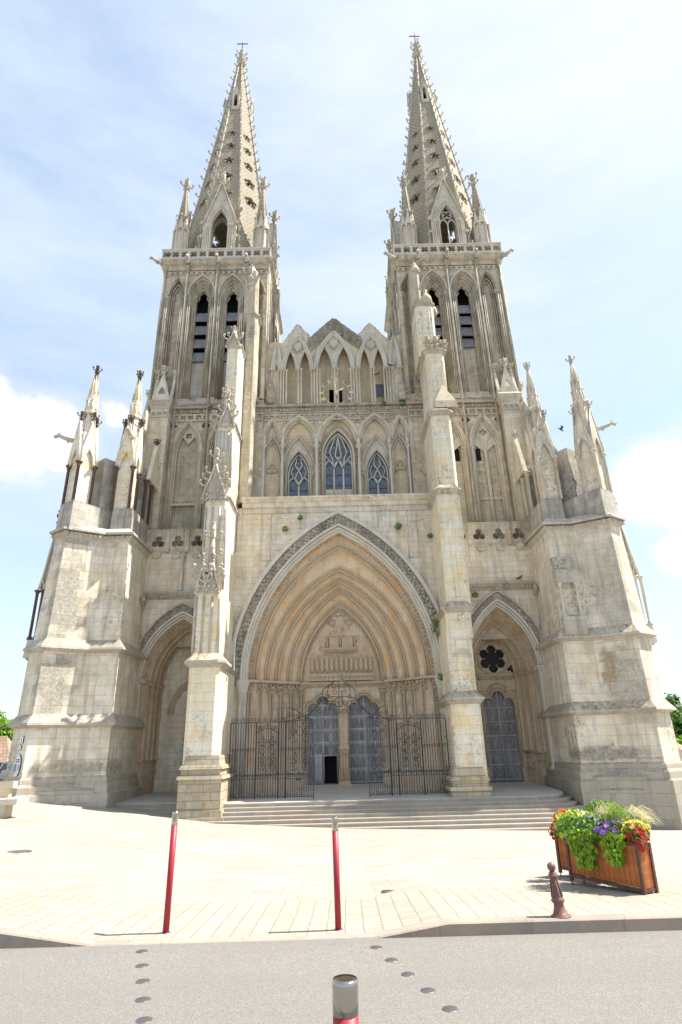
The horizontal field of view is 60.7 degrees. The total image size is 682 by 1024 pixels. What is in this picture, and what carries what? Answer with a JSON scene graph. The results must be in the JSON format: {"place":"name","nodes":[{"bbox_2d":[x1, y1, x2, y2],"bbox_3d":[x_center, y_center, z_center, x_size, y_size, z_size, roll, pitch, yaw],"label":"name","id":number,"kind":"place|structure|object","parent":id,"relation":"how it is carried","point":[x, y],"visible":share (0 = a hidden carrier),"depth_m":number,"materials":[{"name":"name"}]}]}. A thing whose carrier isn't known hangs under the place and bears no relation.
{"place":"outdoors","nodes":[
{"label":"outdoors","id":0,"kind":"place"},
{"bbox_2d":[0,930,681,1023],"bbox_3d":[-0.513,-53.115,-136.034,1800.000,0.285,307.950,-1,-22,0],"label":"road","id":1,"kind":"structure","parent":0,"point":[633,977],"depth_m":5.34,"materials":[{"name":"grey asphalt"}]},
{"bbox_2d":[135,963,148,967],"bbox_3d":[-2.010,4.576,5.882,0.132,0.006,0.130,-1,-22,0],"label":"road stud","id":2,"kind":"object","parent":1,"relation":"on","point":[142,965],"visible":1,"depth_m":5.87,"materials":[{"name":"metal"}]},
{"bbox_2d":[136,949,147,952],"bbox_3d":[-2.166,4.777,6.340,0.132,0.006,0.129,-1,-22,0],"label":"road stud","id":3,"kind":"object","parent":1,"relation":"on","point":[142,951],"visible":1,"depth_m":6.33,"materials":[{"name":"metal"}]},
{"bbox_2d":[135,978,149,983],"bbox_3d":[-1.854,4.386,5.451,0.132,0.006,0.129,-1,-22,0],"label":"road stud","id":4,"kind":"object","parent":1,"relation":"on","point":[142,981],"visible":1,"depth_m":5.43,"materials":[{"name":"metal"}]},
{"bbox_2d":[135,996,150,1002],"bbox_3d":[-1.707,4.195,5.017,0.132,0.006,0.129,-1,-22,0],"label":"road stud","id":5,"kind":"object","parent":1,"relation":"on","point":[142,999],"visible":1,"depth_m":5.01,"materials":[{"name":"metal"}]},
{"bbox_2d":[135,1016,152,1023],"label":"road stud","id":6,"kind":"object","parent":1,"relation":"on","point":[144,1020],"visible":1,"depth_m":4.59,"materials":[{"name":"metal"}]},
{"bbox_2d":[0,912,681,948],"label":"kerb","id":7,"kind":"structure","parent":1,"relation":"on","point":[591,923],"depth_m":6.64,"materials":[{"name":"stone"}]},
{"bbox_2d":[332,974,358,1023],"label":"red bollard","id":8,"kind":"object","parent":1,"relation":"on","point":[345,998],"visible":1,"depth_m":1.71,"materials":[{"name":"metal"}]},
{"bbox_2d":[370,945,381,948],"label":"road stud","id":9,"kind":"object","parent":1,"relation":"on","point":[376,947],"visible":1,"depth_m":6.26,"materials":[{"name":"metal"}]},
{"bbox_2d":[385,958,397,961],"bbox_3d":[0.507,4.503,5.861,0.132,0.006,0.129,-1,-22,0],"label":"road stud","id":10,"kind":"object","parent":1,"relation":"on","point":[391,959],"visible":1,"depth_m":5.85,"materials":[{"name":"metal"}]},
{"bbox_2d":[401,972,414,976],"bbox_3d":[0.626,4.324,5.454,0.131,0.006,0.129,-1,-22,0],"label":"road stud","id":11,"kind":"object","parent":1,"relation":"on","point":[407,974],"visible":1,"depth_m":5.44,"materials":[{"name":"metal"}]},
{"bbox_2d":[420,987,435,992],"bbox_3d":[0.755,4.151,5.060,0.132,0.006,0.129,-1,-22,0],"label":"road stud","id":12,"kind":"object","parent":1,"relation":"on","point":[428,990],"visible":1,"depth_m":5.05,"materials":[{"name":"metal"}]},
{"bbox_2d":[442,1005,457,1011],"bbox_3d":[0.874,3.980,4.670,0.131,0.006,0.129,-1,-22,0],"label":"road stud","id":13,"kind":"object","parent":1,"relation":"on","point":[448,1008],"visible":1,"depth_m":4.67,"materials":[{"name":"metal"}]},
{"bbox_2d":[0,780,681,902],"bbox_3d":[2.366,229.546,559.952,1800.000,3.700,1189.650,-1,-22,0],"label":"plaza","id":14,"kind":"structure","parent":0,"point":[119,852],"depth_m":13.29,"materials":[{"name":"stone"}]},
{"bbox_2d":[0,761,7,779],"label":"parked car","id":15,"kind":"object","parent":14,"relation":"on","point":[3,767],"visible":0.16,"depth_m":42.21,"materials":[{"name":"grey paint"}]},
{"bbox_2d":[0,736,10,765],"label":"market hall","id":16,"kind":"structure","parent":14,"relation":"on","point":[5,744],"depth_m":58.47,"materials":[{"name":"brick"}]},
{"bbox_2d":[0,710,13,762],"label":"broadleaf tree","id":17,"kind":"object","parent":14,"relation":"on","point":[4,724],"visible":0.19,"depth_m":77.73,"materials":[{"name":"green plant"}]},
{"bbox_2d":[0,781,28,817],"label":"stone bench","id":18,"kind":"object","parent":14,"relation":"on","point":[7,802],"visible":1,"depth_m":22.74,"materials":[{"name":"stone"}]},
{"bbox_2d":[7,850,31,853],"bbox_3d":[-7.921,8.325,14.267,0.640,0.020,0.640,-1,-22,0],"label":"manhole cover","id":19,"kind":"object","parent":14,"relation":"on","point":[20,851],"visible":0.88,"depth_m":14.28,"materials":[{"name":"metal"}]},
{"bbox_2d":[2,32,681,829],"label":"cathedral","id":20,"kind":"structure","parent":14,"relation":"on","point":[196,598],"depth_m":36.65,"materials":[{"name":"stone"}]},
{"bbox_2d":[14,755,21,776],"bbox_3d":[-15.840,12.418,28.541,0.540,1.000,0.050,-16,-26,32],"label":"information board","id":21,"kind":"object","parent":20,"relation":"attached to","point":[17,766],"visible":1,"depth_m":28.50,"materials":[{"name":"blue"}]},
{"bbox_2d":[287,454,309,495],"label":"lancet window","id":22,"kind":"structure","parent":20,"relation":"in","point":[298,474],"depth_m":41.63,"materials":[{"name":"blue glass"}]},
{"bbox_2d":[308,697,338,784],"bbox_3d":[-1.042,13.930,35.820,2.169,5.260,0.610,-1,-22,0],"label":"door","id":23,"kind":"structure","parent":20,"relation":"in","point":[325,723],"depth_m":35.53,"materials":[{"name":"grey wood"}]},
{"bbox_2d":[324,433,353,494],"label":"lancet window","id":24,"kind":"structure","parent":20,"relation":"in","point":[338,456],"depth_m":41.97,"materials":[{"name":"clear glass"}]},
{"bbox_2d":[349,696,381,783],"bbox_3d":[1.451,13.741,35.643,2.100,5.160,0.160,-1,-22,0],"label":"door","id":25,"kind":"structure","parent":20,"relation":"in","point":[359,773],"depth_m":35.47,"materials":[{"name":"grey wood"}]},
{"bbox_2d":[367,452,389,493],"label":"lancet window","id":26,"kind":"structure","parent":20,"relation":"in","point":[378,482],"depth_m":41.67,"materials":[{"name":"blue glass"}]},
{"bbox_2d":[395,522,401,529],"bbox_3d":[3.709,0.921,37.808,0.564,0.545,0.321,-1,-22,0],"label":"wall weed","id":27,"kind":"object","parent":20,"relation":"attached to","point":[397,527],"depth_m":37.72,"materials":[{"name":"green plant"}]},
{"bbox_2d":[398,398,405,405],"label":"wall weed","id":28,"kind":"object","parent":20,"relation":"attached to","point":[403,404],"depth_m":42.98,"materials":[{"name":"green plant"}]},
{"bbox_2d":[431,619,439,635],"bbox_3d":[5.816,6.886,34.843,1.010,1.004,0.336,-1,-22,0],"label":"wall weed","id":29,"kind":"object","parent":20,"relation":"attached to","point":[437,625],"depth_m":34.77,"materials":[{"name":"green plant"}]},
{"bbox_2d":[483,691,522,781],"bbox_3d":[9.880,13.689,35.991,2.160,5.400,0.170,-1,-22,0],"label":"door","id":30,"kind":"structure","parent":20,"relation":"in","point":[500,723],"depth_m":35.83,"materials":[{"name":"grey wood"}]},
{"bbox_2d":[116,793,589,830],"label":"steps","id":31,"kind":"structure","parent":14,"relation":"on","point":[514,813],"depth_m":27.35,"materials":[{"name":"stone"}]},
{"bbox_2d":[116,783,562,804],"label":"porch floor","id":32,"kind":"structure","parent":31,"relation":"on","point":[517,790],"depth_m":30.46,"materials":[{"name":"grey stone"}]},
{"bbox_2d":[229,707,313,798],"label":"iron gate","id":33,"kind":"structure","parent":32,"relation":"on","point":[292,774],"depth_m":30.67,"materials":[{"name":"black metal"}]},
{"bbox_2d":[287,681,390,721],"bbox_3d":[-0.187,10.363,31.894,5.704,2.173,0.040,-1,-22,0],"label":"gate overthrow","id":34,"kind":"object","parent":33,"relation":"attached to","point":[338,696],"visible":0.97,"depth_m":31.89,"materials":[{"name":"metal"}]},
{"bbox_2d":[366,705,449,797],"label":"iron gate","id":35,"kind":"structure","parent":32,"relation":"on","point":[403,771],"depth_m":30.73,"materials":[{"name":"black metal"}]},
{"bbox_2d":[381,890,392,892],"bbox_3d":[0.724,5.909,9.071,0.200,0.020,0.200,-1,-22,0],"label":"manhole cover","id":36,"kind":"object","parent":14,"relation":"on","point":[385,891],"visible":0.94,"depth_m":9.04,"materials":[{"name":"metal"}]},
{"bbox_2d":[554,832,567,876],"bbox_3d":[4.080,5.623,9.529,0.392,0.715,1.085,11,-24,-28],"label":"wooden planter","id":37,"kind":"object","parent":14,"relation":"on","point":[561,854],"visible":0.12,"depth_m":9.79,"materials":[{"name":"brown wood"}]},
{"bbox_2d":[551,808,568,821],"bbox_3d":[3.730,5.091,9.673,0.470,0.335,0.409,-1,-22,0],"label":"marigold","id":38,"kind":"object","parent":37,"relation":"in","point":[561,811],"visible":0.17,"depth_m":9.67,"materials":[{"name":"orange plant"}]},
{"bbox_2d":[583,799,623,824],"bbox_3d":[4.198,4.816,9.288,0.674,0.445,0.519,-1,-22,0],"label":"shrub","id":39,"kind":"object","parent":37,"relation":"in","point":[594,805],"visible":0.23,"depth_m":9.25,"materials":[{"name":"green plant"}]},
{"bbox_2d":[664,692,681,718],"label":"broadleaf tree","id":40,"kind":"object","parent":14,"relation":"on","point":[673,699],"visible":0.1,"depth_m":58.06,"materials":[{"name":"green plant"}]},
{"bbox_2d":[670,706,681,737],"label":"broadleaf tree","id":41,"kind":"object","parent":14,"relation":"on","point":[677,724],"visible":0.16,"depth_m":54.77,"materials":[{"name":"green plant"}]},
{"bbox_2d":[675,734,681,744],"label":"broadleaf tree","id":42,"kind":"object","parent":14,"relation":"on","point":[679,740],"visible":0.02,"depth_m":51.85,"materials":[{"name":"green plant"}]},
{"bbox_2d":[677,743,681,760],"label":"gate pillar","id":43,"kind":"structure","parent":14,"relation":"on","point":[679,748],"depth_m":40.27,"materials":[{"name":"stone"}]},
{"bbox_2d":[0,882,681,939],"bbox_3d":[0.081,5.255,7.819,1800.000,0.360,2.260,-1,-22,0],"label":"pavement","id":44,"kind":"structure","parent":0,"point":[91,917],"depth_m":7.65,"materials":[{"name":"stone"}]},
{"bbox_2d":[161,811,178,933],"bbox_3d":[-2.123,4.477,7.267,0.114,1.329,0.114,-1,-22,0],"label":"red bollard","id":45,"kind":"object","parent":44,"relation":"on","point":[169,884],"visible":0.96,"depth_m":7.23,"materials":[{"name":"metal"}]},
{"bbox_2d":[332,817,342,930],"bbox_3d":[-0.056,4.452,7.195,0.114,1.224,0.114,-2,-22,-1],"label":"red bollard","id":46,"kind":"object","parent":44,"relation":"on","point":[336,874],"visible":0.98,"depth_m":7.16,"materials":[{"name":"metal"}]},
{"bbox_2d":[547,862,570,918],"bbox_3d":[2.540,4.463,6.897,0.230,0.556,0.230,-4,-24,-2],"label":"cast iron bollard","id":47,"kind":"object","parent":44,"relation":"on","point":[559,910],"visible":1,"depth_m":6.83,"materials":[{"name":"metal"}]},
{"bbox_2d":[564,839,658,894],"bbox_3d":[3.946,5.181,8.585,0.322,0.715,1.267,11,-24,-28],"label":"wooden planter","id":48,"kind":"object","parent":44,"relation":"on","point":[637,872],"visible":0.56,"depth_m":8.23,"materials":[{"name":"brown wood"}]},
{"bbox_2d":[548,821,563,840],"bbox_3d":[3.573,5.207,9.525,0.368,0.300,0.293,-1,-22,0],"label":"red verbena","id":49,"kind":"object","parent":48,"relation":"in","point":[552,833],"visible":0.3,"depth_m":9.47,"materials":[{"name":"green plant"}]},
{"bbox_2d":[553,809,594,830],"bbox_3d":[3.659,4.836,9.100,0.686,0.393,0.501,-1,-22,0],"label":"yellow green plant","id":50,"kind":"object","parent":48,"relation":"in","point":[570,812],"visible":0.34,"depth_m":9.07,"materials":[{"name":"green plant"}]},
{"bbox_2d":[559,827,597,871],"bbox_3d":[3.593,5.064,8.788,0.149,0.573,0.596,11,-25,-28],"label":"trailing vine","id":51,"kind":"object","parent":48,"relation":"hanging from","point":[585,856],"visible":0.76,"depth_m":8.67,"materials":[{"name":"green plant"}]},
{"bbox_2d":[559,827,600,841],"bbox_3d":[3.810,4.785,8.658,1.141,0.215,0.194,-1,-22,0],"label":"petunia","id":52,"kind":"object","parent":48,"relation":"in","point":[588,833],"visible":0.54,"depth_m":8.62,"materials":[{"name":"green plant"}]},
{"bbox_2d":[575,814,602,827],"bbox_3d":[3.825,4.809,8.915,0.590,0.330,0.392,-1,-22,0],"label":"petunia","id":53,"kind":"object","parent":48,"relation":"on","point":[597,820],"visible":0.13,"depth_m":8.85,"materials":[{"name":"white plant"}]},
{"bbox_2d":[553,812,651,845],"bbox_3d":[3.964,4.802,8.852,1.465,0.467,0.692,-1,-22,0],"label":"filler plant","id":54,"kind":"object","parent":48,"relation":"in","point":[583,820],"visible":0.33,"depth_m":8.75,"materials":[{"name":"green plant"}]},
{"bbox_2d":[591,802,626,821],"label":"feather grass","id":55,"kind":"object","parent":48,"relation":"in","point":[602,811],"depth_m":8.92,"materials":[{"name":"plant"}]},
{"bbox_2d":[595,831,625,867],"bbox_3d":[3.878,4.831,8.350,0.149,0.464,0.454,13,-26,-31],"label":"trailing vine","id":56,"kind":"object","parent":48,"relation":"hanging from","point":[616,859],"visible":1,"depth_m":8.31,"materials":[{"name":"green plant"}]},
{"bbox_2d":[593,819,632,841],"bbox_3d":[4.029,4.667,8.552,0.624,0.301,0.349,-1,-22,0],"label":"petunia","id":57,"kind":"object","parent":48,"relation":"in","point":[607,827],"visible":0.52,"depth_m":8.48,"materials":[{"name":"purple plant"}]},
{"bbox_2d":[602,799,637,829],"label":"feather grass","id":58,"kind":"object","parent":48,"relation":"in","point":[615,817],"depth_m":8.61,"materials":[{"name":"plant"}]},
{"bbox_2d":[617,817,650,842],"bbox_3d":[4.224,4.588,8.422,0.477,0.333,0.448,-17,-27,34],"label":"marigold","id":59,"kind":"object","parent":48,"relation":"in","point":[634,823],"visible":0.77,"depth_m":8.32,"materials":[{"name":"yellow plant"}]},
{"bbox_2d":[625,827,649,851],"bbox_3d":[4.207,4.636,8.260,0.330,0.318,0.386,-1,-22,0],"label":"red verbena","id":60,"kind":"object","parent":48,"relation":"in","point":[640,842],"visible":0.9,"depth_m":8.17,"materials":[{"name":"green plant"}]},
{"bbox_2d":[623,804,665,826],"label":"feather grass","id":61,"kind":"object","parent":48,"relation":"in","point":[643,817],"depth_m":8.80,"materials":[{"name":"plant"}]},
{"bbox_2d":[0,0,681,721],"label":"sky","id":62,"kind":"structure","parent":0,"point":[566,114],"materials":[{"name":"blue"}]}
]}

